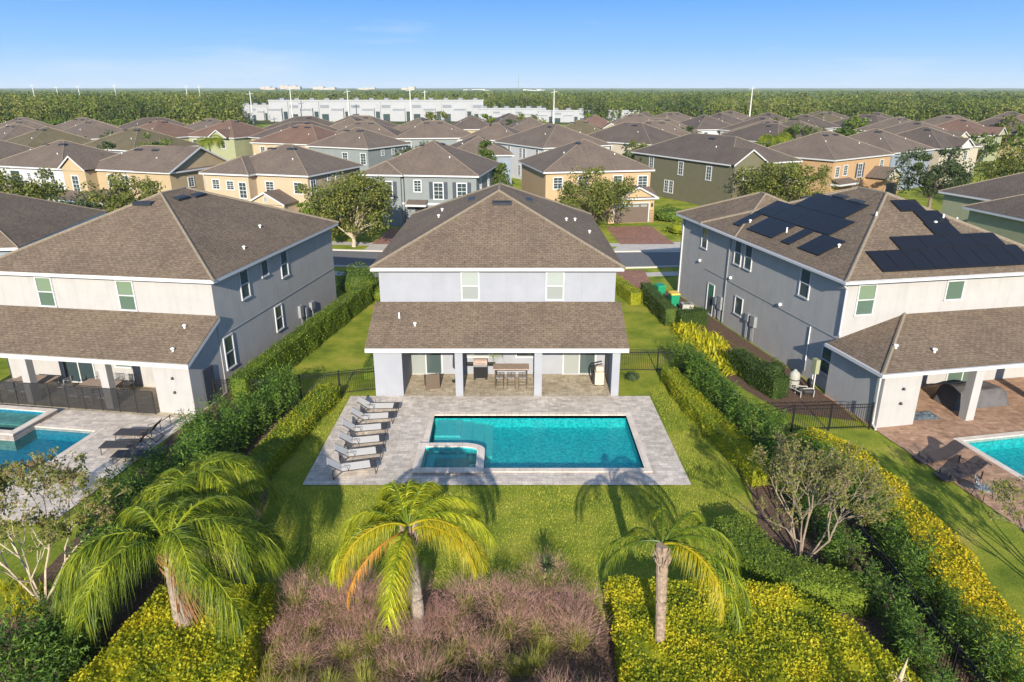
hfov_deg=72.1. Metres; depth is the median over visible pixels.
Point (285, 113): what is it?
loading door
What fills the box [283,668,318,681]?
muhly grass
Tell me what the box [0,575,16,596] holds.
flax lily
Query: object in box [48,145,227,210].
house
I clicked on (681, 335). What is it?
shell ginger
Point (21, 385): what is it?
patio chair
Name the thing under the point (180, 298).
house
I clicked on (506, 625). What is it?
muhly grass
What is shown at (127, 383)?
patio chair
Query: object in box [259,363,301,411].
upright shrub
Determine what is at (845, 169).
window
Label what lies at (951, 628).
upright shrub
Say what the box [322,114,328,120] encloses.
loading door
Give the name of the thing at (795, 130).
oak tree
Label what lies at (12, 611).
flax lily
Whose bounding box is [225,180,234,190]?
window
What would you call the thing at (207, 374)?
side door
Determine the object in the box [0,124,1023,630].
lawn
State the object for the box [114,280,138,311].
window
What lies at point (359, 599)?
muhly grass
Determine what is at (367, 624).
muhly grass
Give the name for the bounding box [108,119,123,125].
oak tree
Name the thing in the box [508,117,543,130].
house
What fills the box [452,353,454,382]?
folded umbrella
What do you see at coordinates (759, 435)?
upright shrub
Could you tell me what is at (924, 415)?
tarp
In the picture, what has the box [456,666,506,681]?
muhly grass
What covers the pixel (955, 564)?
hedge
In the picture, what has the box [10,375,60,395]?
patio table
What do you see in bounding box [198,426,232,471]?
upright shrub
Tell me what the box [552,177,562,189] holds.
window
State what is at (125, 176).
window
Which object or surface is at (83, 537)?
upright shrub
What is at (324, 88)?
distant building
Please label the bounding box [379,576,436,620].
muhly grass
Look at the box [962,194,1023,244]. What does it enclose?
house
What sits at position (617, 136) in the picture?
house
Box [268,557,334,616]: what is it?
muhly grass
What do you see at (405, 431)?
pool deck
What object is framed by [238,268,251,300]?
window
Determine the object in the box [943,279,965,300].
window
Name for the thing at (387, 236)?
driveway
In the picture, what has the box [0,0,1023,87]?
sky
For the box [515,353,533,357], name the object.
window
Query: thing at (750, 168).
window
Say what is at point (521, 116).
oak tree
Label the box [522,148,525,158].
window
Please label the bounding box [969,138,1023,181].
oak tree
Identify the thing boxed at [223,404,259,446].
upright shrub
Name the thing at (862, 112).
oak tree
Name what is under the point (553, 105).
utility pole
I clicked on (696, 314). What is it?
hedge
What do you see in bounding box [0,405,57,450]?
hot tub
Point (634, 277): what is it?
driveway
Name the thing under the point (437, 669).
muhly grass
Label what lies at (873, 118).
house
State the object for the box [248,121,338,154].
house
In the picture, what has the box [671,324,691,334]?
shell ginger
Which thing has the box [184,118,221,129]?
house
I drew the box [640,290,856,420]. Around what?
mulch bed
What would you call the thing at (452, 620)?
muhly grass
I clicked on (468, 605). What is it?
muhly grass
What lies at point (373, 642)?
muhly grass
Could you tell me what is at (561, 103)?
dark wood
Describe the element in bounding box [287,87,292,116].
utility pole
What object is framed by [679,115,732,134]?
house
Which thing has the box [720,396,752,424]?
upright shrub
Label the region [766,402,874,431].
metal fence
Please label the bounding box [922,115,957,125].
house
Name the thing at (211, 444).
upright shrub
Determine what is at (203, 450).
upright shrub
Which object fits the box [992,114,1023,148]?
oak tree
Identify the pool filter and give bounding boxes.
[788,369,800,388]
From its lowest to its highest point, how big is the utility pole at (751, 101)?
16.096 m
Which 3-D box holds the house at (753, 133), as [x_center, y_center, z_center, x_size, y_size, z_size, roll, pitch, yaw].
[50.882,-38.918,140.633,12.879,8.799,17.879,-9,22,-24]
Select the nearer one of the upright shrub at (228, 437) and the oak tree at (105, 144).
the upright shrub at (228, 437)
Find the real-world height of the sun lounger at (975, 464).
0.750 m
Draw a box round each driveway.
[373,228,400,243]
[606,226,673,243]
[616,270,651,288]
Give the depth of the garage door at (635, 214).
84.62 m
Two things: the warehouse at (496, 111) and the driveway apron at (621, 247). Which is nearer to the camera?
the driveway apron at (621, 247)
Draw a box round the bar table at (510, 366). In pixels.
[493,363,528,379]
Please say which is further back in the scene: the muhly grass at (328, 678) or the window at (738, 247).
the window at (738, 247)
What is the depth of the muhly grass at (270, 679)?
19.01 m
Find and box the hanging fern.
[489,353,502,363]
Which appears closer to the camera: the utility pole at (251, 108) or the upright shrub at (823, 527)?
the upright shrub at (823, 527)
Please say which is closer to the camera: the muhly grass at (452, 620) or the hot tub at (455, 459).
the muhly grass at (452, 620)
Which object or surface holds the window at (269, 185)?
in the house at (273, 176)
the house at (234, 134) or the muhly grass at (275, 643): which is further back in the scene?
the house at (234, 134)
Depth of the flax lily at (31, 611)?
21.68 m
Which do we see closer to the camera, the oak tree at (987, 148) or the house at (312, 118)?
the oak tree at (987, 148)
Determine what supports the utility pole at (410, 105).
on the lawn at (996, 546)
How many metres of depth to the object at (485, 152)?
97.48 m
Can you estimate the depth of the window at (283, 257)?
43.23 m
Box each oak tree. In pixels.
[0,167,68,200]
[45,192,100,208]
[48,116,66,125]
[78,172,165,212]
[84,130,113,138]
[96,141,115,151]
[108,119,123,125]
[135,132,171,146]
[295,169,395,246]
[296,198,325,214]
[331,219,345,239]
[341,170,360,208]
[394,141,427,156]
[424,111,448,120]
[477,114,494,122]
[505,119,516,125]
[515,112,546,122]
[556,166,640,225]
[621,143,644,158]
[623,140,648,157]
[681,126,696,132]
[731,159,837,201]
[784,123,824,138]
[833,126,863,135]
[841,115,869,131]
[853,111,875,115]
[884,146,985,208]
[960,132,1000,173]
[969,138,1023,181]
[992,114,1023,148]
[1006,124,1023,169]
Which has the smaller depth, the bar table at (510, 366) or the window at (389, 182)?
the bar table at (510, 366)
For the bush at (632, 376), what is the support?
on the lawn at (996, 546)
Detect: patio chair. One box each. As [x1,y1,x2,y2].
[3,382,23,397]
[17,383,25,398]
[56,376,73,395]
[66,387,85,403]
[80,388,99,404]
[94,389,104,405]
[113,373,121,388]
[119,373,134,392]
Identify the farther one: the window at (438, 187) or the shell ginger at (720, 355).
the window at (438, 187)
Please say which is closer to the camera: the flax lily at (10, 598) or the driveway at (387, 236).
the flax lily at (10, 598)
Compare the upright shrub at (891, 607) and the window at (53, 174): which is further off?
the window at (53, 174)
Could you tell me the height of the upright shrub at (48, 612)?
2.575 m
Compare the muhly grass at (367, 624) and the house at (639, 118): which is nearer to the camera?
the muhly grass at (367, 624)
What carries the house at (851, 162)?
on the lawn at (996, 546)
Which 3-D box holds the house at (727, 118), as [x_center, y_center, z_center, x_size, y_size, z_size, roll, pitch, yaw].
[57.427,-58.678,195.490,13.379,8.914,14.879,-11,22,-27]
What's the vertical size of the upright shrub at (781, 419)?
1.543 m
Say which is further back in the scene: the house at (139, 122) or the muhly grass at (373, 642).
the house at (139, 122)
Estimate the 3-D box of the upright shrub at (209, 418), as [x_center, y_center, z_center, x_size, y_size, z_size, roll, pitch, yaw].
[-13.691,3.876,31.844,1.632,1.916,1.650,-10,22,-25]
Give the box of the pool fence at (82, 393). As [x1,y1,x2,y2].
[0,381,155,414]
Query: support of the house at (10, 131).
on the lawn at (996, 546)
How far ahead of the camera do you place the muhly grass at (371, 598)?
21.78 m
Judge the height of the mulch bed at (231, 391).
0.001 m
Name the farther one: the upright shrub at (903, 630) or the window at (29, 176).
the window at (29, 176)
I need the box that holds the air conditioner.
[680,302,693,309]
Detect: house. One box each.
[0,117,54,127]
[0,119,47,128]
[0,123,34,140]
[0,140,33,159]
[0,140,118,198]
[0,186,338,413]
[0,192,106,255]
[5,126,93,147]
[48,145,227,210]
[54,117,117,130]
[62,120,122,139]
[83,127,201,152]
[118,117,186,128]
[138,120,197,140]
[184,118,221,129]
[188,119,266,160]
[198,144,363,215]
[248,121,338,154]
[250,124,337,154]
[263,116,334,129]
[305,127,410,170]
[330,115,398,127]
[330,117,365,129]
[333,115,375,123]
[335,121,400,137]
[360,140,499,226]
[364,183,628,395]
[394,117,429,130]
[394,120,470,148]
[450,135,514,185]
[452,115,490,132]
[458,122,520,140]
[491,113,519,124]
[493,123,612,179]
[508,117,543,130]
[518,138,658,223]
[564,120,602,134]
[582,115,615,128]
[587,122,678,154]
[611,114,650,124]
[631,133,802,204]
[638,111,653,117]
[641,120,689,135]
[650,112,692,121]
[650,118,702,132]
[676,186,1023,429]
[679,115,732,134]
[710,113,743,123]
[718,116,771,132]
[720,120,781,133]
[720,123,806,145]
[721,110,749,119]
[743,112,787,120]
[768,131,902,197]
[779,114,842,130]
[779,120,828,133]
[808,111,847,117]
[811,112,844,121]
[831,114,888,132]
[847,128,935,189]
[853,117,912,132]
[872,112,893,118]
[881,121,969,137]
[896,126,982,184]
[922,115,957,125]
[935,118,1007,162]
[938,172,1023,221]
[952,115,976,122]
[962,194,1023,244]
[977,118,1023,157]
[982,111,1021,120]
[1015,114,1023,119]
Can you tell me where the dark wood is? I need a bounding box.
[168,92,735,109]
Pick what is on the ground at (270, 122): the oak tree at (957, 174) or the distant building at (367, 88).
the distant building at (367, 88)
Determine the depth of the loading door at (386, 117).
345.14 m
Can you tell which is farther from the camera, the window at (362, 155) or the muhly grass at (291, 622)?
the window at (362, 155)
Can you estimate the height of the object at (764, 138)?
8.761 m
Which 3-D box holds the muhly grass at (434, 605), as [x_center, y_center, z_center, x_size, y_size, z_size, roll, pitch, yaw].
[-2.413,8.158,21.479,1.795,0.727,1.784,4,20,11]
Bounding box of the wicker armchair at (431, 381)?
[424,373,439,389]
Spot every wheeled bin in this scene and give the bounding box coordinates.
[654,283,666,294]
[668,291,679,306]
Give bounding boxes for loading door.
[284,112,287,119]
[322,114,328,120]
[383,114,389,120]
[406,111,409,120]
[444,114,450,120]
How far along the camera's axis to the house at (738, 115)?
208.63 m
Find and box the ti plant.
[535,553,561,595]
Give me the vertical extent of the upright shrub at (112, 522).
2.572 m
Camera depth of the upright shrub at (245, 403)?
32.55 m
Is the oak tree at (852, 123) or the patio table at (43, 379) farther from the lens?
the oak tree at (852, 123)
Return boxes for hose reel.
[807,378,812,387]
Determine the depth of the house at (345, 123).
162.43 m
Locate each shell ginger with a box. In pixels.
[668,319,690,328]
[669,321,697,330]
[669,322,696,333]
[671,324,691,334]
[671,326,700,340]
[676,331,701,344]
[683,323,708,331]
[685,329,707,345]
[685,332,706,347]
[692,340,719,353]
[693,334,712,350]
[695,340,717,347]
[701,338,727,354]
[702,328,722,337]
[702,333,732,353]
[704,346,729,361]
[707,335,728,348]
[708,351,727,363]
[711,353,730,368]
[719,363,740,375]
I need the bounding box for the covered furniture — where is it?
[931,381,1009,410]
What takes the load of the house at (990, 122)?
on the lawn at (996, 546)
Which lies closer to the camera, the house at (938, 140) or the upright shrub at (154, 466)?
the upright shrub at (154, 466)
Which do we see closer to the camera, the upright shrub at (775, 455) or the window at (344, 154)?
the upright shrub at (775, 455)
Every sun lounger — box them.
[98,429,150,454]
[110,444,167,464]
[113,418,163,441]
[327,457,376,479]
[334,443,382,462]
[339,430,385,448]
[342,419,386,435]
[350,407,393,424]
[357,396,399,413]
[912,440,968,464]
[932,455,991,481]
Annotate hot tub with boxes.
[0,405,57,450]
[412,443,484,474]
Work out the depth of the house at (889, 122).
168.85 m
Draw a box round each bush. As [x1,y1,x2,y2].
[336,261,378,294]
[371,286,379,299]
[624,371,639,381]
[654,204,681,222]
[661,218,682,235]
[764,357,785,373]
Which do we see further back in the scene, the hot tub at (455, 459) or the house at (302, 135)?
the house at (302, 135)
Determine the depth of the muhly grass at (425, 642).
20.05 m
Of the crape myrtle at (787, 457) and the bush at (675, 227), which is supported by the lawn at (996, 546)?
the bush at (675, 227)
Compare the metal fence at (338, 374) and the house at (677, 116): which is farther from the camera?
the house at (677, 116)
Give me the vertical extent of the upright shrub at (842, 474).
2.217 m
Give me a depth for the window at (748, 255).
44.69 m
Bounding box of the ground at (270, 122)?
[245,120,569,123]
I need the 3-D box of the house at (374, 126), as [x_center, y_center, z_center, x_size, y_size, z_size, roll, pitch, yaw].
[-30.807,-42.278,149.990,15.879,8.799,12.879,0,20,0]
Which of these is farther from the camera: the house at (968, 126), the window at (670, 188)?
the house at (968, 126)
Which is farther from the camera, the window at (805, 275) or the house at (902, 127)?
the house at (902, 127)
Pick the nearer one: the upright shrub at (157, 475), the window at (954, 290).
the upright shrub at (157, 475)
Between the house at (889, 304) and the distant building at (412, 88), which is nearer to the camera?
the house at (889, 304)
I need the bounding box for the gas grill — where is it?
[466,358,494,379]
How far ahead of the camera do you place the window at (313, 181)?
81.18 m
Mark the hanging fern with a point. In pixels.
(496, 356)
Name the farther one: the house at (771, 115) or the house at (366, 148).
the house at (771, 115)
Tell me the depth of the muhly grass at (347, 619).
21.02 m
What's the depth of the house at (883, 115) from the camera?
198.10 m
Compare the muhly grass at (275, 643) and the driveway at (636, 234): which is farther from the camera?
the driveway at (636, 234)
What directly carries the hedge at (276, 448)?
on the mulch bed at (598, 664)
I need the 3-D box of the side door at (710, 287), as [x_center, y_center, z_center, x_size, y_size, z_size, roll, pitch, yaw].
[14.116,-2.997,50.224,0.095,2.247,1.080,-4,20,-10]
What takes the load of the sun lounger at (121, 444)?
on the pool deck at (111, 424)
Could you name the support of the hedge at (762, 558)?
on the mulch bed at (598, 664)
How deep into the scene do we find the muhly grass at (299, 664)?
19.55 m
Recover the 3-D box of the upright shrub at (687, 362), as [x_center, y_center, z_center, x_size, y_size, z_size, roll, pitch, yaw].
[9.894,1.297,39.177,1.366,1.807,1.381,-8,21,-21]
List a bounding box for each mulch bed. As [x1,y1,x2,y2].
[0,368,981,681]
[214,298,373,403]
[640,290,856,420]
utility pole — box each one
[249,91,253,123]
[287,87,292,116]
[347,91,349,115]
[407,88,411,120]
[553,89,557,123]
[749,86,754,115]
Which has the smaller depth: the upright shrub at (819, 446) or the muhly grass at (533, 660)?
the muhly grass at (533, 660)
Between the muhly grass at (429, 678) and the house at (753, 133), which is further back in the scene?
the house at (753, 133)
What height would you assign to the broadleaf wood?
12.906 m
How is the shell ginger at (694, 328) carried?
on the mulch bed at (737, 341)
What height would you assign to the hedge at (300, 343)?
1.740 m
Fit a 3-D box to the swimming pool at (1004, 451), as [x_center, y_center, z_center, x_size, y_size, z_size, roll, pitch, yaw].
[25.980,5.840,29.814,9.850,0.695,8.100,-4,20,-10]
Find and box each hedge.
[67,581,281,681]
[206,383,340,524]
[227,282,372,403]
[361,353,374,378]
[603,573,922,681]
[615,273,643,304]
[639,281,676,325]
[660,367,775,488]
[675,306,709,327]
[712,512,870,620]
[727,346,791,399]
[794,427,1023,681]
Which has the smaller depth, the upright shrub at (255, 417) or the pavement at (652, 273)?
the upright shrub at (255, 417)
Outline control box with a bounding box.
[810,358,820,389]
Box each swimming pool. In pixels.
[0,420,104,495]
[422,412,652,471]
[952,431,1023,480]
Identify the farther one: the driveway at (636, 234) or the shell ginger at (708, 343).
the driveway at (636, 234)
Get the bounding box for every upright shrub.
[0,612,60,681]
[1,595,80,681]
[2,643,67,681]
[5,574,90,663]
[28,620,89,681]
[30,557,115,643]
[43,614,106,675]
[57,564,123,620]
[60,515,137,606]
[71,485,128,545]
[90,464,151,522]
[93,510,156,594]
[103,502,147,530]
[114,466,162,508]
[116,446,170,485]
[116,477,170,532]
[138,475,176,521]
[140,443,177,472]
[143,457,188,490]
[155,428,191,466]
[161,447,198,474]
[163,428,217,489]
[171,411,207,448]
[173,407,217,440]
[177,418,222,482]
[190,406,222,436]
[193,388,235,433]
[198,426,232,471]
[206,421,243,463]
[215,407,248,453]
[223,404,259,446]
[233,390,277,435]
[235,391,273,438]
[251,369,295,416]
[251,377,286,423]
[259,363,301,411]
[669,334,694,372]
[679,344,707,380]
[680,347,702,378]
[684,352,713,389]
[684,354,722,391]
[693,363,721,398]
[700,362,729,406]
[706,378,731,409]
[711,377,742,413]
[715,381,744,419]
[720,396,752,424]
[724,390,757,436]
[734,406,765,441]
[738,400,778,445]
[747,413,785,451]
[755,424,785,457]
[760,434,790,475]
[762,439,795,487]
[768,405,790,438]
[769,454,813,501]
[791,479,824,526]
[793,427,822,462]
[798,494,835,538]
[800,429,836,474]
[813,443,848,487]
[814,514,858,559]
[820,510,875,573]
[826,451,866,500]
[845,465,890,514]
[848,480,891,531]
[849,554,901,617]
[864,581,932,644]
[866,493,908,552]
[873,522,920,563]
[878,519,942,589]
[884,599,944,672]
[892,616,951,681]
[901,561,946,613]
[914,572,969,631]
[919,661,962,681]
[933,603,992,661]
[960,605,1023,681]
[977,645,1023,681]
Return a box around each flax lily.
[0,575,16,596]
[0,586,26,607]
[0,597,32,626]
[3,574,43,599]
[14,595,50,619]
[15,579,55,601]
[15,586,48,607]
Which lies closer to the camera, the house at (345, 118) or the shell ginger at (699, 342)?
the shell ginger at (699, 342)
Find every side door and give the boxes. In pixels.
[202,364,217,405]
[705,282,714,315]
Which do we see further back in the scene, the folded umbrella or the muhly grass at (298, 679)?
the folded umbrella
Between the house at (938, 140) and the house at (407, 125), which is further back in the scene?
the house at (407, 125)
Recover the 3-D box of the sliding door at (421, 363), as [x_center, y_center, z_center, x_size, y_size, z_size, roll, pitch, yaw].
[-4.850,0.866,39.584,1.930,2.247,0.095,0,20,0]
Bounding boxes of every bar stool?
[495,372,503,388]
[507,372,514,381]
[518,372,526,388]
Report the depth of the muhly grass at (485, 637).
20.39 m
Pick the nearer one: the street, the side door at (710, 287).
the side door at (710, 287)
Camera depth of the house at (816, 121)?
181.66 m
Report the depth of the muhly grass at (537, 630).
20.80 m
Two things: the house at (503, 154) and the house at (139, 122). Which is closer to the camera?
the house at (503, 154)
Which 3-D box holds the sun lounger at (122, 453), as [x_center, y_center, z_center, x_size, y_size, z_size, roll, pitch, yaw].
[-16.132,4.927,30.527,2.261,0.630,0.768,0,20,0]
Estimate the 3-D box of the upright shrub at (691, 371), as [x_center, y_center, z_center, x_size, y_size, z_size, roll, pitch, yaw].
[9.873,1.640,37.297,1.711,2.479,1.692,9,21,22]
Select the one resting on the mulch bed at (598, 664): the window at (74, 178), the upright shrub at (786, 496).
the upright shrub at (786, 496)
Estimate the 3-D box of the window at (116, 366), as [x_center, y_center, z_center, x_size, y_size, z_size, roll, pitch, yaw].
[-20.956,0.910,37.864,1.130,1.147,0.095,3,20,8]
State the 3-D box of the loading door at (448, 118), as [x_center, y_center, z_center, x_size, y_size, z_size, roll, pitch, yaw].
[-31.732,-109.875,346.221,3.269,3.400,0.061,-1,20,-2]
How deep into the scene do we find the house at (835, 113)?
209.86 m
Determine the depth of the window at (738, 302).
46.30 m
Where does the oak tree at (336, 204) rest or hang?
on the lawn at (996, 546)
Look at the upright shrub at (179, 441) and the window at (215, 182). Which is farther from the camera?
the window at (215, 182)
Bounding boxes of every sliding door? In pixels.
[61,361,96,382]
[411,353,443,373]
[562,353,596,373]
[944,371,968,383]
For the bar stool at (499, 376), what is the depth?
37.73 m
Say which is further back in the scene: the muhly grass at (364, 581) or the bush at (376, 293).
the bush at (376, 293)
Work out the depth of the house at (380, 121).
174.00 m
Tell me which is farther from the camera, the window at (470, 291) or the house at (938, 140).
the house at (938, 140)
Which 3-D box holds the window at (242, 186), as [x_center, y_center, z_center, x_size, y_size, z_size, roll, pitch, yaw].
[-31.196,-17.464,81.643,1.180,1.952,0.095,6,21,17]
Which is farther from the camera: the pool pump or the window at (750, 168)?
the window at (750, 168)
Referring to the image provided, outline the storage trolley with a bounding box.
[591,360,603,385]
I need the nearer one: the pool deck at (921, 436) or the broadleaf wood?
the pool deck at (921, 436)
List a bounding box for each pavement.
[332,241,680,246]
[334,271,677,276]
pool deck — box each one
[0,407,191,522]
[303,396,690,484]
[823,377,1023,528]
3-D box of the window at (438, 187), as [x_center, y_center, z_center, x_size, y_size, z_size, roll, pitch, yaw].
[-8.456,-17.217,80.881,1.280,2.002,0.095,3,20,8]
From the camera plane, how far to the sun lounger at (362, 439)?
31.68 m
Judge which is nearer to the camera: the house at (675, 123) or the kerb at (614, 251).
the kerb at (614, 251)
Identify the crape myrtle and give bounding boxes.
[0,446,131,602]
[738,428,902,560]
[979,471,1023,532]
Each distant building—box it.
[260,87,276,89]
[280,85,301,89]
[312,86,336,89]
[357,87,375,89]
[401,87,415,89]
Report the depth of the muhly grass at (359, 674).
18.91 m
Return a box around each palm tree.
[47,491,294,652]
[125,451,289,555]
[195,134,225,151]
[327,477,497,636]
[592,504,751,644]
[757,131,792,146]
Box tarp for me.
[913,411,941,420]
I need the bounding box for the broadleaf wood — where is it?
[580,93,1023,121]
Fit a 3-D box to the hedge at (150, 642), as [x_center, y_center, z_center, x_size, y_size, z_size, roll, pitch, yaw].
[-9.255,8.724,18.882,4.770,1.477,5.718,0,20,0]
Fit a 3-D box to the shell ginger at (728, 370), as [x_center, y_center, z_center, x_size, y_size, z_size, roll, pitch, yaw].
[12.656,1.762,40.262,2.097,1.032,2.035,-9,21,-22]
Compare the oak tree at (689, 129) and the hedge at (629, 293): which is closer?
the hedge at (629, 293)
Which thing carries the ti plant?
on the mulch bed at (598, 664)
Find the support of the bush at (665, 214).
on the lawn at (996, 546)
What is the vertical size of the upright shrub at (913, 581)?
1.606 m
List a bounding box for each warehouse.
[239,103,269,119]
[268,98,483,121]
[478,106,545,120]
[537,108,639,121]
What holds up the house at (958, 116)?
on the lawn at (996, 546)
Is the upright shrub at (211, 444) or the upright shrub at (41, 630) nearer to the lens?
the upright shrub at (41, 630)
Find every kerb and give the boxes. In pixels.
[332,249,679,251]
[334,265,678,268]
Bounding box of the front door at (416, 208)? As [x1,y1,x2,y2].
[415,207,423,211]
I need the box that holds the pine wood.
[0,91,254,124]
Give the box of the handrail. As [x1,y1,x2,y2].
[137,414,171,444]
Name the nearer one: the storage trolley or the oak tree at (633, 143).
the storage trolley
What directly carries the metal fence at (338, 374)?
on the lawn at (996, 546)
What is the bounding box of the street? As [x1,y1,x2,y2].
[333,250,679,266]
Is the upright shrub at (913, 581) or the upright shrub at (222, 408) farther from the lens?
the upright shrub at (222, 408)
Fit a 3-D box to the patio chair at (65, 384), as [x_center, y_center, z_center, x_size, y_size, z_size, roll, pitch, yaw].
[-23.678,2.346,37.257,0.527,0.921,0.535,3,20,8]
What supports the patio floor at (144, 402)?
on the lawn at (996, 546)
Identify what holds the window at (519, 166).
in the house at (534, 140)
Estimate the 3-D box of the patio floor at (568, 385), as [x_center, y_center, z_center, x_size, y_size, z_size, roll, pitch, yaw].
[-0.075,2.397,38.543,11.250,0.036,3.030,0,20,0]
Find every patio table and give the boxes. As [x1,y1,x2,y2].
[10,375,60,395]
[76,378,125,398]
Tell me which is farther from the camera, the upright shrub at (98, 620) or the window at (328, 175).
the window at (328, 175)
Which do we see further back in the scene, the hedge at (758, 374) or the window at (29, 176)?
the window at (29, 176)
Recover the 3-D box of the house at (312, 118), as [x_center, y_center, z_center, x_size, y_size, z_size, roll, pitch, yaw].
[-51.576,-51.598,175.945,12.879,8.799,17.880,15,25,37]
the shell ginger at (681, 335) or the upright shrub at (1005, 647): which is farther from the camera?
the shell ginger at (681, 335)
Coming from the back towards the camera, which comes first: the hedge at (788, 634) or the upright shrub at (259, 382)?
the upright shrub at (259, 382)
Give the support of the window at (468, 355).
in the house at (511, 274)
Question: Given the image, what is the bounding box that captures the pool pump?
[790,385,814,397]
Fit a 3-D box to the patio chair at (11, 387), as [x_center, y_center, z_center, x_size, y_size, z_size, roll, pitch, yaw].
[-26.051,2.504,36.818,0.535,0.921,0.528,3,20,8]
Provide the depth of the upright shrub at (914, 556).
22.55 m
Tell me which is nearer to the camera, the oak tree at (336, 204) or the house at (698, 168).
the oak tree at (336, 204)
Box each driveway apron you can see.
[361,244,387,251]
[613,244,679,252]
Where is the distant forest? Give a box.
[0,88,1023,99]
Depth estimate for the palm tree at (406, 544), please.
19.63 m
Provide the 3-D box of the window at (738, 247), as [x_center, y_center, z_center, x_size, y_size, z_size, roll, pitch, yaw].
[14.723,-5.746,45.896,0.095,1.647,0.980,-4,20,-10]
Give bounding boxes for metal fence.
[212,368,375,402]
[620,348,692,371]
[693,350,987,681]
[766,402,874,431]
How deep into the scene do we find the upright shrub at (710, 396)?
35.02 m
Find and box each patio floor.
[0,378,228,418]
[404,374,610,395]
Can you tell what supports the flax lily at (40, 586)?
on the mulch bed at (598, 664)
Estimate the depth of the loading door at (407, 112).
344.64 m
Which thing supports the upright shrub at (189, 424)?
on the mulch bed at (598, 664)
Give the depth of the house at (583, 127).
146.73 m
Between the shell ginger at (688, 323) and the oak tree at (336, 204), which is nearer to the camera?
the shell ginger at (688, 323)
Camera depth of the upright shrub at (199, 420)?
30.83 m
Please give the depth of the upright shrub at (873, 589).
21.48 m
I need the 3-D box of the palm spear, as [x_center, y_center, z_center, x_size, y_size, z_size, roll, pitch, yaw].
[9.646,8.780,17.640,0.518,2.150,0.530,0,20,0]
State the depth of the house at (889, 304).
37.58 m
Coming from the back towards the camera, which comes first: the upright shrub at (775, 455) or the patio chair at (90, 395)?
the patio chair at (90, 395)
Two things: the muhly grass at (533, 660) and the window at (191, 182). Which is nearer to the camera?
the muhly grass at (533, 660)
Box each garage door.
[614,203,648,222]
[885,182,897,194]
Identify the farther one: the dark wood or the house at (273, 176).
the dark wood
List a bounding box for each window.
[9,169,21,183]
[26,172,31,180]
[33,276,57,306]
[48,171,55,187]
[70,175,80,190]
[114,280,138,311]
[114,365,133,368]
[122,175,130,189]
[187,176,195,186]
[211,179,220,189]
[222,333,237,370]
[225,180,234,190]
[238,182,247,198]
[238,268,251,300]
[260,259,269,278]
[265,181,274,191]
[274,303,284,332]
[279,250,289,278]
[293,182,302,194]
[310,179,316,194]
[327,173,330,180]
[342,152,347,159]
[360,153,366,164]
[384,181,393,198]
[413,180,421,192]
[433,182,443,199]
[456,183,466,196]
[461,271,479,300]
[466,353,494,357]
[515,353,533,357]
[518,165,520,175]
[519,147,521,157]
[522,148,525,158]
[545,271,564,300]
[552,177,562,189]
[612,175,622,186]
[616,204,646,207]
[637,175,647,186]
[649,156,653,167]
[663,179,668,192]
[668,180,673,193]
[677,161,683,175]
[700,226,708,249]
[705,166,711,180]
[732,240,742,266]
[733,295,743,317]
[742,245,753,271]
[743,168,755,180]
[797,267,812,299]
[819,344,831,376]
[834,166,840,177]
[842,165,848,175]
[853,284,877,315]
[856,163,862,177]
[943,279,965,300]
[962,150,967,160]
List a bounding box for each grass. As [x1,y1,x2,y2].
[223,384,744,627]
[249,664,297,681]
[252,642,284,679]
[260,612,309,667]
[265,631,329,680]
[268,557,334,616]
[269,601,320,640]
[275,672,319,681]
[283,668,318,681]
[284,602,335,647]
[284,626,321,651]
[294,571,359,622]
[306,617,374,671]
[310,661,349,681]
[317,575,389,627]
[324,600,379,644]
[336,562,383,595]
[339,598,390,639]
[341,658,393,681]
[345,647,386,680]
[346,574,390,616]
[350,624,392,656]
[358,636,430,681]
[362,575,408,600]
[363,604,436,662]
[363,672,411,681]
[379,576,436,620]
[384,562,439,598]
[388,641,458,681]
[393,613,454,669]
[407,590,458,627]
[407,598,460,636]
[408,636,458,681]
[425,597,477,635]
[428,610,501,664]
[429,636,474,680]
[430,569,498,618]
[452,628,516,680]
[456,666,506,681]
[466,566,530,619]
[467,619,517,658]
[474,591,540,644]
[491,571,550,623]
[493,647,536,681]
[507,594,574,647]
[513,546,577,600]
[513,643,553,680]
[514,581,578,629]
[519,659,577,681]
[522,626,565,657]
[534,590,604,640]
[542,573,610,620]
[545,598,614,662]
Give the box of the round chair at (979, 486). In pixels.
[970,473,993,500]
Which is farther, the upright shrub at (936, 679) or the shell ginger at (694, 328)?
the shell ginger at (694, 328)
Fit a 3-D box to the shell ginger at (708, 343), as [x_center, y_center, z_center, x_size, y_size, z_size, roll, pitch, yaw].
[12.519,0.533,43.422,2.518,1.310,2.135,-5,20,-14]
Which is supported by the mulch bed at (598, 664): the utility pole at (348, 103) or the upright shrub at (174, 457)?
the upright shrub at (174, 457)
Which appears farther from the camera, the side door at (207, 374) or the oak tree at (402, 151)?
the oak tree at (402, 151)
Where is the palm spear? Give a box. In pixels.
[888,658,907,681]
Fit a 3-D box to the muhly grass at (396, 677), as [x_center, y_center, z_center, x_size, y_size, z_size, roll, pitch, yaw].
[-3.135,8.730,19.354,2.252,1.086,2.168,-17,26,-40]

